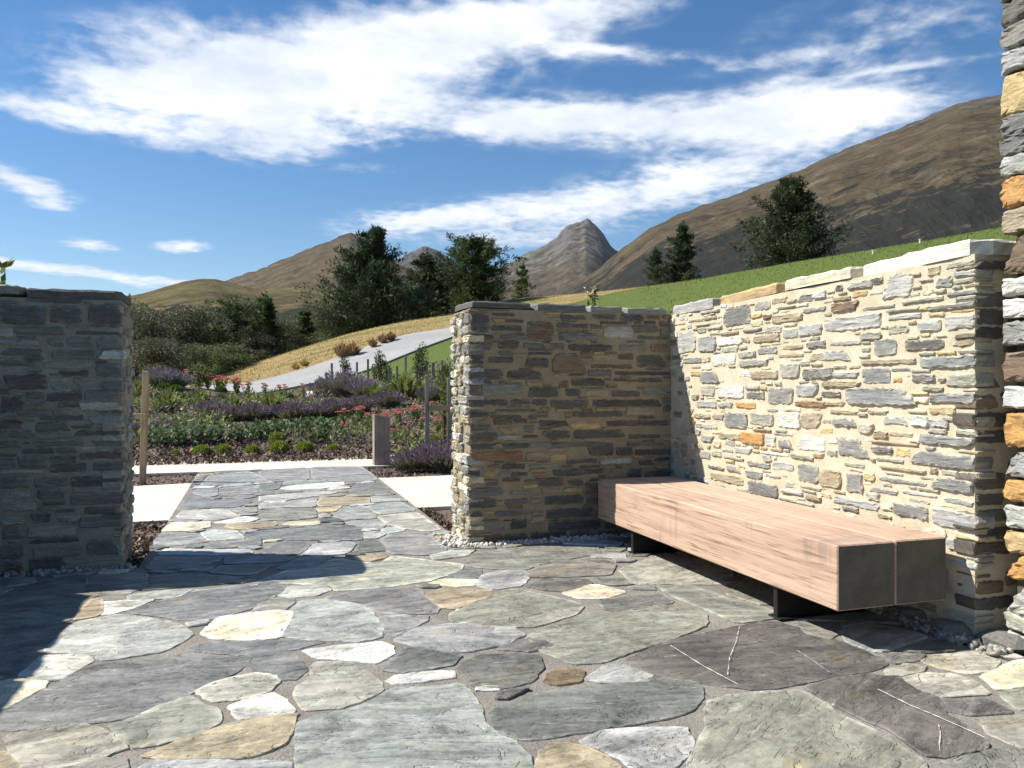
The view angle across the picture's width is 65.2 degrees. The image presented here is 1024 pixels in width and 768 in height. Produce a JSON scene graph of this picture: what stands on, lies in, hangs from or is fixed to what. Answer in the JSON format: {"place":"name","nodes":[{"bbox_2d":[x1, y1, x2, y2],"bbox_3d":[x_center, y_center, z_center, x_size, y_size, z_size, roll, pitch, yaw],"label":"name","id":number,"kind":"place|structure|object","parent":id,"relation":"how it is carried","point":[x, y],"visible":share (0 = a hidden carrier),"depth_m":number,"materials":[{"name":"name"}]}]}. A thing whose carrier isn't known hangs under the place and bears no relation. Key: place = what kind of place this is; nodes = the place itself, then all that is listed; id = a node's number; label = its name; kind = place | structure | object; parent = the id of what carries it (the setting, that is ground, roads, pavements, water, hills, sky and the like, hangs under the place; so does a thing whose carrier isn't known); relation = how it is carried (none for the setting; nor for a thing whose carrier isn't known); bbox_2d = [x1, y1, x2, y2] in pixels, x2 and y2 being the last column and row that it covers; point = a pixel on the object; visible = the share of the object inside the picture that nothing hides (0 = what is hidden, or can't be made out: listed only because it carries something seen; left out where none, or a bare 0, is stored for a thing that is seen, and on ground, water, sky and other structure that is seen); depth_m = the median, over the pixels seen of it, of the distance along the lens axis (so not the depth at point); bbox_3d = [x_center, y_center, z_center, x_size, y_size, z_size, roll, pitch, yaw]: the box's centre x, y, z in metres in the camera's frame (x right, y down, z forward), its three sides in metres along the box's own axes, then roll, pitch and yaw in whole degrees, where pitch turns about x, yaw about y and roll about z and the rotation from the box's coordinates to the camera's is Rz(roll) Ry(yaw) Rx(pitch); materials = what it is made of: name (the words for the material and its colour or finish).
{"place":"outdoors","nodes":[
{"label":"outdoors","id":0,"kind":"place"},
{"bbox_2d":[132,483,191,523],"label":"concrete path","id":1,"kind":"structure","parent":0,"point":[158,503],"depth_m":9.53,"materials":[{"name":"concrete"}]},
{"bbox_2d":[132,455,395,476],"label":"concrete path","id":2,"kind":"structure","parent":0,"point":[172,469],"depth_m":13.70,"materials":[{"name":"concrete"}]},
{"bbox_2d":[130,279,442,360],"bbox_3d":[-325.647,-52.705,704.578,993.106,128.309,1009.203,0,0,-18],"label":"hill","id":3,"kind":"structure","parent":0,"point":[197,292],"depth_m":719.54,"materials":[{"name":"plant"}]},
{"bbox_2d":[132,375,452,461],"bbox_3d":[-9.602,0.547,22.570,17.270,1.805,19.050,0,0,-18],"label":"garden bed","id":4,"kind":"object","parent":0,"point":[431,428],"visible":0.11,"depth_m":19.32,"materials":[{"name":"green plant"}]},
{"bbox_2d":[134,422,170,443],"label":"leafy perennial","id":5,"kind":"object","parent":4,"relation":"on","point":[156,426],"visible":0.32,"depth_m":16.41,"materials":[{"name":"green plant"}]},
{"bbox_2d":[135,366,183,387],"bbox_3d":[-11.573,-0.232,26.287,1.483,0.863,1.515,0,0,6],"label":"lavender","id":6,"kind":"object","parent":4,"relation":"on","point":[153,377],"visible":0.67,"depth_m":26.04,"materials":[{"name":"purple plant"}]},
{"bbox_2d":[149,389,190,410],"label":"grass clump","id":7,"kind":"object","parent":4,"relation":"on","point":[167,398],"visible":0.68,"depth_m":21.56,"materials":[{"name":"green plant"}]},
{"bbox_2d":[153,427,186,445],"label":"leafy perennial","id":8,"kind":"object","parent":4,"relation":"on","point":[175,432],"visible":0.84,"depth_m":16.16,"materials":[{"name":"green plant"}]},
{"bbox_2d":[154,369,195,388],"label":"lavender","id":9,"kind":"object","parent":4,"relation":"on","point":[183,382],"visible":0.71,"depth_m":26.22,"materials":[{"name":"purple plant"}]},
{"bbox_2d":[172,423,204,443],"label":"leafy perennial","id":10,"kind":"object","parent":4,"relation":"on","point":[182,430],"visible":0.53,"depth_m":16.51,"materials":[{"name":"green plant"}]},
{"bbox_2d":[186,362,214,388],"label":"shrub","id":11,"kind":"object","parent":4,"relation":"on","point":[198,383],"visible":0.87,"depth_m":27.30,"materials":[{"name":"green plant"}]},
{"bbox_2d":[192,444,212,454],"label":"ball shrub","id":12,"kind":"object","parent":4,"relation":"on","point":[204,448],"visible":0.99,"depth_m":15.08,"materials":[{"name":"green plant"}]},
{"bbox_2d":[191,422,223,442],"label":"leafy perennial","id":13,"kind":"object","parent":4,"relation":"on","point":[212,429],"visible":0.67,"depth_m":16.68,"materials":[{"name":"green plant"}]},
{"bbox_2d":[189,400,229,416],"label":"lavender","id":14,"kind":"object","parent":4,"relation":"on","point":[215,406],"visible":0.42,"depth_m":20.94,"materials":[{"name":"purple plant"}]},
{"bbox_2d":[210,421,243,441],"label":"leafy perennial","id":15,"kind":"object","parent":4,"relation":"on","point":[231,427],"visible":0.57,"depth_m":16.91,"materials":[{"name":"green plant"}]},
{"bbox_2d":[215,406,243,419],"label":"lavender","id":16,"kind":"object","parent":4,"relation":"on","point":[227,411],"visible":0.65,"depth_m":20.38,"materials":[{"name":"purple plant"}]},
{"bbox_2d":[229,421,259,441],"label":"leafy perennial","id":17,"kind":"object","parent":4,"relation":"on","point":[254,432],"visible":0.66,"depth_m":17.15,"materials":[{"name":"green plant"}]},
{"bbox_2d":[233,401,272,420],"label":"lavender","id":18,"kind":"object","parent":4,"relation":"on","point":[258,412],"visible":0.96,"depth_m":20.47,"materials":[{"name":"purple plant"}]},
{"bbox_2d":[244,417,278,438],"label":"leafy perennial","id":19,"kind":"object","parent":4,"relation":"on","point":[268,429],"visible":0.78,"depth_m":17.68,"materials":[{"name":"green plant"}]},
{"bbox_2d":[257,389,286,405],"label":"grass clump","id":20,"kind":"object","parent":4,"relation":"on","point":[272,398],"visible":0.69,"depth_m":23.98,"materials":[{"name":"green plant"}]},
{"bbox_2d":[267,440,290,453],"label":"ball shrub","id":21,"kind":"object","parent":4,"relation":"on","point":[274,445],"visible":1,"depth_m":15.51,"materials":[{"name":"green plant"}]},
{"bbox_2d":[269,399,314,420],"bbox_3d":[-5.701,0.701,20.767,1.201,0.642,1.176,0,0,-37],"label":"lavender","id":22,"kind":"object","parent":4,"relation":"on","point":[292,410],"visible":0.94,"depth_m":20.54,"materials":[{"name":"purple plant"}]},
{"bbox_2d":[132,358,452,452],"bbox_3d":[-5.212,0.225,21.071,11.372,2.542,13.371,0,0,-18],"label":"ground cover","id":23,"kind":"object","parent":4,"relation":"on","point":[339,430],"visible":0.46,"depth_m":19.26,"materials":[{"name":"green plant"}]},
{"bbox_2d":[132,367,452,465],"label":"bark chips","id":24,"kind":"object","parent":4,"relation":"on","point":[230,458],"visible":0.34,"depth_m":15.65,"materials":[{"name":"wood"}]},
{"bbox_2d":[280,415,310,434],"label":"leafy perennial","id":25,"kind":"object","parent":4,"relation":"on","point":[300,419],"visible":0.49,"depth_m":18.18,"materials":[{"name":"green plant"}]},
{"bbox_2d":[294,440,315,452],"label":"ball shrub","id":26,"kind":"object","parent":4,"relation":"on","point":[305,446],"visible":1,"depth_m":15.72,"materials":[{"name":"green plant"}]},
{"bbox_2d":[296,413,332,435],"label":"leafy perennial","id":27,"kind":"object","parent":4,"relation":"on","point":[316,420],"visible":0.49,"depth_m":18.18,"materials":[{"name":"green plant"}]},
{"bbox_2d":[301,402,335,417],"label":"lavender","id":28,"kind":"object","parent":4,"relation":"on","point":[317,412],"visible":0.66,"depth_m":21.11,"materials":[{"name":"purple plant"}]},
{"bbox_2d":[305,377,336,395],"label":"lavender","id":29,"kind":"object","parent":4,"relation":"on","point":[314,386],"visible":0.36,"depth_m":26.78,"materials":[{"name":"purple plant"}]},
{"bbox_2d":[319,397,357,416],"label":"lavender","id":30,"kind":"object","parent":4,"relation":"on","point":[337,405],"visible":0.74,"depth_m":21.43,"materials":[{"name":"purple plant"}]},
{"bbox_2d":[314,368,372,396],"bbox_3d":[-5.556,-0.062,26.497,2.070,1.100,2.115,0,0,-23],"label":"lavender","id":31,"kind":"object","parent":4,"relation":"on","point":[342,380],"visible":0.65,"depth_m":26.13,"materials":[{"name":"purple plant"}]},
{"bbox_2d":[339,354,354,377],"bbox_3d":[-5.724,-0.334,27.460,0.642,1.429,0.588,0,0,31],"label":"young tree","id":32,"kind":"object","parent":4,"relation":"on","point":[345,365],"visible":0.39,"depth_m":27.41,"materials":[{"name":"green plant"}]},
{"bbox_2d":[341,394,377,413],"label":"lavender","id":33,"kind":"object","parent":4,"relation":"on","point":[368,404],"visible":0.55,"depth_m":21.90,"materials":[{"name":"purple plant"}]},
{"bbox_2d":[341,377,386,396],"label":"lavender","id":34,"kind":"object","parent":4,"relation":"on","point":[357,389],"visible":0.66,"depth_m":25.27,"materials":[{"name":"purple plant"}]},
{"bbox_2d":[361,381,386,398],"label":"grass clump","id":35,"kind":"object","parent":4,"relation":"on","point":[376,389],"visible":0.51,"depth_m":24.70,"materials":[{"name":"green plant"}]},
{"bbox_2d":[371,349,387,385],"bbox_3d":[-4.376,-0.426,26.494,0.628,1.526,0.685,0,0,6],"label":"young tree","id":36,"kind":"object","parent":4,"relation":"on","point":[378,359],"visible":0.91,"depth_m":26.45,"materials":[{"name":"green plant"}]},
{"bbox_2d":[368,390,408,407],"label":"lavender","id":37,"kind":"object","parent":4,"relation":"on","point":[387,399],"visible":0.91,"depth_m":22.71,"materials":[{"name":"purple plant"}]},
{"bbox_2d":[376,370,429,396],"bbox_3d":[-3.245,-0.030,24.465,2.016,0.876,2.080,0,0,43],"label":"grass clump","id":38,"kind":"object","parent":4,"relation":"on","point":[406,387],"visible":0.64,"depth_m":24.26,"materials":[{"name":"green plant"}]},
{"bbox_2d":[409,405,424,420],"bbox_3d":[-2.400,0.744,20.160,0.469,0.444,0.302,0,0,-27],"label":"stonecrop","id":39,"kind":"object","parent":4,"relation":"on","point":[414,413],"visible":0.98,"depth_m":20.10,"materials":[{"name":"green plant"}]},
{"bbox_2d":[413,384,446,402],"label":"lavender","id":40,"kind":"object","parent":4,"relation":"on","point":[434,393],"visible":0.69,"depth_m":22.94,"materials":[{"name":"purple plant"}]},
{"bbox_2d":[425,376,452,442],"bbox_3d":[-1.488,0.688,16.478,0.600,1.725,0.130,0,0,0],"label":"tree frame","id":41,"kind":"object","parent":4,"relation":"on","point":[428,407],"visible":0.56,"depth_m":16.42,"materials":[{"name":"grey wood"}]},
{"bbox_2d":[436,373,452,444],"bbox_3d":[-1.390,0.629,16.700,0.366,1.751,0.466,0,0,16],"label":"tall perennial","id":42,"kind":"object","parent":4,"relation":"on","point":[443,428],"visible":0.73,"depth_m":16.66,"materials":[{"name":"green plant"}]},
{"bbox_2d":[436,363,452,391],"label":"shrub","id":43,"kind":"object","parent":4,"relation":"on","point":[444,368],"visible":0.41,"depth_m":24.32,"materials":[{"name":"green plant"}]},
{"bbox_2d":[132,468,452,567],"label":"mulch ground","id":44,"kind":"structure","parent":0,"point":[447,514],"depth_m":11.81,"materials":[{"name":"brown wood"}]},
{"bbox_2d":[0,257,14,283],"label":"tall plant","id":45,"kind":"object","parent":44,"relation":"on","point":[4,265],"visible":0.14,"depth_m":6.62,"materials":[{"name":"green plant"}]},
{"bbox_2d":[0,284,134,576],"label":"stone wall","id":46,"kind":"structure","parent":44,"relation":"on","point":[67,421],"depth_m":5.99,"materials":[{"name":"stone"}]},
{"bbox_2d":[132,371,149,484],"bbox_3d":[-5.308,0.672,11.427,0.232,1.717,0.086,0,0,0],"label":"wooden stake","id":47,"kind":"object","parent":44,"relation":"on","point":[143,415],"visible":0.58,"depth_m":11.41,"materials":[{"name":"brown wood"}]},
{"bbox_2d":[124,472,195,567],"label":"bark chips","id":48,"kind":"object","parent":44,"relation":"on","point":[141,550],"visible":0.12,"depth_m":7.52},
{"bbox_2d":[372,414,389,464],"bbox_3d":[-2.270,1.026,13.878,0.270,1.008,0.200,0,0,-19],"label":"timber post","id":49,"kind":"object","parent":44,"relation":"on","point":[380,439],"visible":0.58,"depth_m":13.79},
{"bbox_2d":[383,450,426,471],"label":"lavender","id":50,"kind":"object","parent":44,"relation":"on","point":[400,463],"visible":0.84,"depth_m":12.84,"materials":[{"name":"purple plant"}]},
{"bbox_2d":[362,465,452,533],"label":"bark chips","id":51,"kind":"object","parent":44,"relation":"on","point":[438,518],"visible":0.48,"depth_m":12.24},
{"bbox_2d":[403,444,448,471],"bbox_3d":[-1.364,1.208,13.105,0.978,0.483,0.958,0,0,-18],"label":"lavender","id":52,"kind":"object","parent":44,"relation":"on","point":[423,452],"visible":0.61,"depth_m":12.94,"materials":[{"name":"purple plant"}]},
{"bbox_2d":[415,438,451,450],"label":"lavender","id":53,"kind":"object","parent":44,"relation":"on","point":[441,442],"visible":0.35,"depth_m":15.09,"materials":[{"name":"purple plant"}]},
{"bbox_2d":[419,445,452,473],"bbox_3d":[-1.066,1.212,12.991,0.997,0.472,1.018,0,0,14],"label":"lavender","id":54,"kind":"object","parent":44,"relation":"on","point":[446,463],"visible":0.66,"depth_m":12.79,"materials":[{"name":"purple plant"}]},
{"bbox_2d":[432,531,630,547],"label":"white pebbles","id":55,"kind":"object","parent":44,"relation":"on","point":[455,540],"visible":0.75,"depth_m":7.04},
{"bbox_2d":[450,301,672,542],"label":"stone wall","id":56,"kind":"structure","parent":44,"relation":"on","point":[559,411],"depth_m":7.20,"materials":[{"name":"stone"}]},
{"bbox_2d":[583,285,599,305],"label":"tall plant","id":57,"kind":"object","parent":44,"relation":"on","point":[593,295],"visible":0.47,"depth_m":8.35,"materials":[{"name":"green plant"}]},
{"bbox_2d":[139,467,451,567],"bbox_3d":[-2.668,1.395,9.777,2.576,0.005,6.951,0,0,-18],"label":"paving bed","id":58,"kind":"object","parent":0,"point":[151,555],"visible":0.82,"depth_m":8.17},
{"bbox_2d":[186,328,452,392],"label":"road","id":59,"kind":"structure","parent":0,"point":[399,346],"depth_m":37.27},
{"bbox_2d":[257,336,452,392],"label":"road kerb","id":60,"kind":"structure","parent":59,"relation":"on","point":[370,368],"depth_m":34.81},
{"bbox_2d":[226,233,488,314],"bbox_3d":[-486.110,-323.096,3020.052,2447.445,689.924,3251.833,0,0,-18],"label":"mountain","id":61,"kind":"structure","parent":0,"point":[301,267],"depth_m":2981.90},
{"bbox_2d":[379,475,452,510],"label":"concrete path","id":62,"kind":"structure","parent":0,"point":[434,493],"depth_m":10.62,"materials":[{"name":"concrete"}]},
{"bbox_2d":[396,246,470,280],"bbox_3d":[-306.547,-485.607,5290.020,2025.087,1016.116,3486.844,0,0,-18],"label":"mountain","id":63,"kind":"structure","parent":0,"point":[409,257],"depth_m":5590.39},
{"bbox_2d":[0,0,1006,295],"label":"sky","id":64,"kind":"structure","parent":0,"point":[146,145],"materials":[{"name":"blue"}]},
{"bbox_2d":[0,466,1023,767],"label":"flagstone paving","id":65,"kind":"structure","parent":0,"point":[766,720],"depth_m":4.00,"materials":[{"name":"stone"}]},
{"bbox_2d":[0,563,135,576],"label":"grey pebbles","id":66,"kind":"object","parent":65,"relation":"on","point":[41,572],"visible":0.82,"depth_m":5.90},
{"bbox_2d":[598,476,945,619],"bbox_3d":[1.585,1.117,5.773,0.733,0.542,3.080,0,0,-18],"label":"timber bench","id":67,"kind":"object","parent":65,"relation":"on","point":[804,561],"visible":1,"depth_m":4.78,"materials":[{"name":"brown wood"}]},
{"bbox_2d":[670,626,983,748],"bbox_3d":[1.339,1.381,3.728,0.593,0.001,1.556,0,0,-24],"label":"quartz vein","id":68,"kind":"object","parent":65,"relation":"on","point":[828,671],"visible":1,"depth_m":3.55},
{"bbox_2d":[478,218,617,299],"bbox_3d":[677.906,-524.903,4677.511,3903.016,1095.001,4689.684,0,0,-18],"label":"mountain","id":69,"kind":"structure","parent":0,"point":[570,255],"depth_m":4246.71,"materials":[{"name":"stone"}]},
{"bbox_2d":[499,281,695,303],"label":"dry grass","id":70,"kind":"structure","parent":0,"point":[591,292],"depth_m":65.48,"materials":[{"name":"yellow plant"}]},
{"bbox_2d":[185,227,1016,392],"bbox_3d":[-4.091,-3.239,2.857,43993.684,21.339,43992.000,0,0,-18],"label":"ground","id":71,"kind":"structure","parent":0,"point":[439,351],"depth_m":53.11,"materials":[{"name":"green plant"}]},
{"bbox_2d":[128,293,155,348],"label":"scrub tree","id":72,"kind":"object","parent":71,"relation":"on","point":[133,304],"visible":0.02,"depth_m":55.04,"materials":[{"name":"green plant"}]},
{"bbox_2d":[132,307,179,381],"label":"scrub tree","id":73,"kind":"object","parent":71,"relation":"on","point":[150,327],"visible":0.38,"depth_m":49.52,"materials":[{"name":"green plant"}]},
{"bbox_2d":[132,336,198,384],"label":"scrub tree","id":74,"kind":"object","parent":71,"relation":"on","point":[157,347],"visible":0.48,"depth_m":43.44,"materials":[{"name":"green plant"}]},
{"bbox_2d":[146,304,222,372],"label":"scrub tree","id":75,"kind":"object","parent":71,"relation":"on","point":[181,339],"visible":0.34,"depth_m":53.73,"materials":[{"name":"green plant"}]},
{"bbox_2d":[150,341,231,380],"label":"scrub tree","id":76,"kind":"object","parent":71,"relation":"on","point":[196,356],"visible":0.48,"depth_m":44.68,"materials":[{"name":"green plant"}]},
{"bbox_2d":[181,304,245,369],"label":"scrub tree","id":77,"kind":"object","parent":71,"relation":"on","point":[204,329],"visible":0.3,"depth_m":54.34,"materials":[{"name":"green plant"}]},
{"bbox_2d":[207,346,224,388],"bbox_3d":[-10.295,-0.528,27.928,0.740,1.614,0.713,0,0,21],"label":"tree","id":78,"kind":"object","parent":71,"relation":"on","point":[217,364],"visible":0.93,"depth_m":27.88,"materials":[{"name":"green plant"}]},
{"bbox_2d":[184,341,258,373],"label":"scrub tree","id":79,"kind":"object","parent":71,"relation":"on","point":[230,356],"visible":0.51,"depth_m":47.65,"materials":[{"name":"green plant"}]},
{"bbox_2d":[198,294,275,367],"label":"tree","id":80,"kind":"object","parent":71,"relation":"on","point":[231,310],"visible":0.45,"depth_m":55.41,"materials":[{"name":"green plant"}]},
{"bbox_2d":[231,331,282,366],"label":"scrub tree","id":81,"kind":"object","parent":71,"relation":"on","point":[250,341],"visible":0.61,"depth_m":54.42,"materials":[{"name":"green plant"}]},
{"bbox_2d":[238,290,299,360],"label":"conifer","id":82,"kind":"object","parent":71,"relation":"on","point":[266,315],"visible":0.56,"depth_m":57.61,"materials":[{"name":"green plant"}]},
{"bbox_2d":[263,314,325,354],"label":"scrub tree","id":83,"kind":"object","parent":71,"relation":"on","point":[286,326],"visible":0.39,"depth_m":59.64,"materials":[{"name":"green plant"}]},
{"bbox_2d":[281,307,324,350],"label":"conifer","id":84,"kind":"object","parent":71,"relation":"on","point":[305,314],"visible":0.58,"depth_m":61.81,"materials":[{"name":"green plant"}]},
{"bbox_2d":[308,300,348,340],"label":"scrub tree","id":85,"kind":"object","parent":71,"relation":"on","point":[332,331],"visible":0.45,"depth_m":65.46,"materials":[{"name":"green plant"}]},
{"bbox_2d":[210,314,451,382],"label":"dry grass","id":86,"kind":"structure","parent":71,"relation":"on","point":[320,360],"depth_m":47.35,"materials":[{"name":"yellow plant"}]},
{"bbox_2d":[331,340,348,356],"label":"tussock","id":87,"kind":"object","parent":71,"relation":"on","point":[339,351],"visible":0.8,"depth_m":39.19,"materials":[{"name":"beige plant"}]},
{"bbox_2d":[344,341,363,354],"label":"tussock","id":88,"kind":"object","parent":71,"relation":"on","point":[353,349],"visible":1,"depth_m":39.12,"materials":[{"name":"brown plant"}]},
{"bbox_2d":[324,250,384,335],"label":"pine tree","id":89,"kind":"object","parent":71,"relation":"on","point":[342,268],"visible":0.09,"depth_m":68.36,"materials":[{"name":"green plant"}]},
{"bbox_2d":[295,224,450,333],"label":"pine tree","id":90,"kind":"object","parent":71,"relation":"on","point":[371,258],"visible":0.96,"depth_m":64.74,"materials":[{"name":"green plant"}]},
{"bbox_2d":[387,248,452,321],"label":"pine tree","id":91,"kind":"object","parent":71,"relation":"on","point":[423,264],"visible":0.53,"depth_m":73.23,"materials":[{"name":"green plant"}]},
{"bbox_2d":[411,342,430,380],"bbox_3d":[-3.029,-0.663,26.587,0.685,1.525,0.628,0,0,-19],"label":"young tree","id":92,"kind":"object","parent":71,"relation":"on","point":[419,355],"visible":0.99,"depth_m":26.55,"materials":[{"name":"green plant"}]},
{"bbox_2d":[390,262,501,316],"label":"pine tree","id":93,"kind":"object","parent":71,"relation":"on","point":[452,276],"visible":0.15,"depth_m":74.46,"materials":[{"name":"green plant"}]},
{"bbox_2d":[419,231,529,309],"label":"pine tree","id":94,"kind":"object","parent":71,"relation":"on","point":[474,264],"visible":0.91,"depth_m":69.12,"materials":[{"name":"green plant"}]},
{"bbox_2d":[506,261,539,298],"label":"pine tree","id":95,"kind":"object","parent":71,"relation":"on","point":[522,272],"visible":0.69,"depth_m":81.76,"materials":[{"name":"green plant"}]},
{"bbox_2d":[632,246,675,285],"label":"pine tree","id":96,"kind":"object","parent":71,"relation":"on","point":[655,258],"visible":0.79,"depth_m":79.89,"materials":[{"name":"green plant"}]},
{"bbox_2d":[656,220,703,282],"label":"pine tree","id":97,"kind":"object","parent":71,"relation":"on","point":[680,249],"visible":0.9,"depth_m":79.50,"materials":[{"name":"green plant"}]},
{"bbox_2d":[712,173,854,269],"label":"pine tree","id":98,"kind":"object","parent":71,"relation":"on","point":[801,238],"visible":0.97,"depth_m":72.94,"materials":[{"name":"green plant"}]},
{"bbox_2d":[670,239,1016,645],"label":"stone wall","id":99,"kind":"structure","parent":71,"relation":"on","point":[874,391],"depth_m":5.05,"materials":[{"name":"stone"}]},
{"bbox_2d":[898,606,1023,654],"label":"footing rubble","id":100,"kind":"object","parent":71,"relation":"on","point":[1006,639],"visible":0.64,"depth_m":4.33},
{"bbox_2d":[554,94,1013,294],"bbox_3d":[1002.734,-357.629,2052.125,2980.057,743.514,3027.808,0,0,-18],"label":"mountain","id":101,"kind":"structure","parent":0,"point":[934,175],"depth_m":1056.72,"materials":[{"name":"soil"}]},
{"bbox_2d":[640,226,1016,312],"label":"lawn grass","id":102,"kind":"structure","parent":0,"point":[992,228],"depth_m":55.35,"materials":[{"name":"green plant"}]},
{"bbox_2d":[865,606,1013,656],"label":"gravel","id":103,"kind":"structure","parent":0,"point":[971,641],"depth_m":4.38,"materials":[{"name":"gravel"}]},
{"bbox_2d":[999,0,1023,656],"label":"stone pier","id":104,"kind":"structure","parent":0,"point":[1011,147],"depth_m":4.20,"materials":[{"name":"stone"}]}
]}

